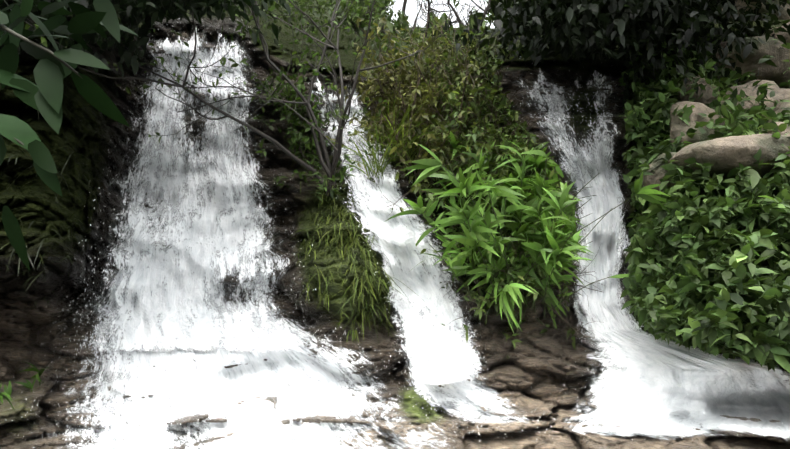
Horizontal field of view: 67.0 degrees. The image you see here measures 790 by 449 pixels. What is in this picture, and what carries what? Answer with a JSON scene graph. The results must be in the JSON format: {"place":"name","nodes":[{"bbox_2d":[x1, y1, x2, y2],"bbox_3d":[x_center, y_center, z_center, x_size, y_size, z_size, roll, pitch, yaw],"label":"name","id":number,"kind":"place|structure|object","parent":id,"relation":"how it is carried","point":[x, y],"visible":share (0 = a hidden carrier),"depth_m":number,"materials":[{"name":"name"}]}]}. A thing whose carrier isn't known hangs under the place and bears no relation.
{"place":"outdoors","nodes":[
{"label":"outdoors","id":0,"kind":"place"},
{"bbox_2d":[0,0,136,270],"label":"leaves","id":1,"kind":"object","parent":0,"point":[44,96],"visible":0.96,"depth_m":1.16,"materials":[{"name":"green plant"}]},
{"bbox_2d":[87,26,343,353],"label":"water","id":2,"kind":"structure","parent":0,"point":[203,330],"depth_m":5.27,"materials":[{"name":"liquid"}]},
{"bbox_2d":[51,289,469,448],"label":"water","id":3,"kind":"structure","parent":0,"point":[214,394],"depth_m":4.13,"materials":[{"name":"liquid"}]},
{"bbox_2d":[12,19,789,443],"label":"water spray","id":4,"kind":"object","parent":3,"relation":"on","point":[306,291],"visible":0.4,"depth_m":4.64,"materials":[{"name":"white liquid"}]},
{"bbox_2d":[0,124,670,410],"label":"bamboo grass","id":5,"kind":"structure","parent":0,"point":[530,210],"depth_m":4.89,"materials":[{"name":"green plant"}]},
{"bbox_2d":[0,0,789,448],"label":"terrain ground","id":6,"kind":"structure","parent":0,"point":[536,376],"depth_m":4.76,"materials":[{"name":"brown stone"}]},
{"bbox_2d":[0,71,459,342],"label":"grass","id":7,"kind":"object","parent":6,"relation":"on","point":[340,235],"visible":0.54,"depth_m":4.92,"materials":[{"name":"green plant"}]},
{"bbox_2d":[25,0,466,207],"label":"tree","id":8,"kind":"object","parent":6,"relation":"on","point":[295,138],"visible":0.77,"depth_m":5.52,"materials":[{"name":"green plant"}]},
{"bbox_2d":[0,0,697,404],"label":"vegetation branches","id":9,"kind":"object","parent":6,"relation":"on","point":[328,168],"visible":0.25,"depth_m":5.40,"materials":[{"name":"green plant"}]},
{"bbox_2d":[0,0,789,76],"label":"hill bushes","id":10,"kind":"object","parent":6,"relation":"on","point":[133,14],"visible":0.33,"depth_m":4.62,"materials":[{"name":"green plant"}]},
{"bbox_2d":[324,16,578,361],"bbox_3d":[0.504,-0.648,5.962,2.357,4.084,2.422,0,-12,-1],"label":"bush","id":11,"kind":"object","parent":6,"relation":"on","point":[451,93],"visible":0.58,"depth_m":5.58,"materials":[{"name":"green plant"}]},
{"bbox_2d":[415,0,789,373],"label":"bank vegetation","id":12,"kind":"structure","parent":6,"relation":"on","point":[708,267],"depth_m":4.71,"materials":[{"name":"green plant"}]},
{"bbox_2d":[642,0,789,191],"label":"rocks","id":13,"kind":"object","parent":6,"relation":"on","point":[724,155],"visible":0.58,"depth_m":5.33,"materials":[{"name":"grey stone"}]},
{"bbox_2d":[312,78,551,437],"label":"water","id":14,"kind":"structure","parent":0,"point":[451,373],"depth_m":5.08,"materials":[{"name":"liquid"}]},
{"bbox_2d":[386,0,494,27],"label":"sky","id":15,"kind":"structure","parent":0,"point":[410,10],"materials":[{"name":"white"}]},
{"bbox_2d":[515,68,789,439],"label":"water","id":16,"kind":"structure","parent":0,"point":[640,404],"depth_m":4.28,"materials":[{"name":"liquid"}]}
]}

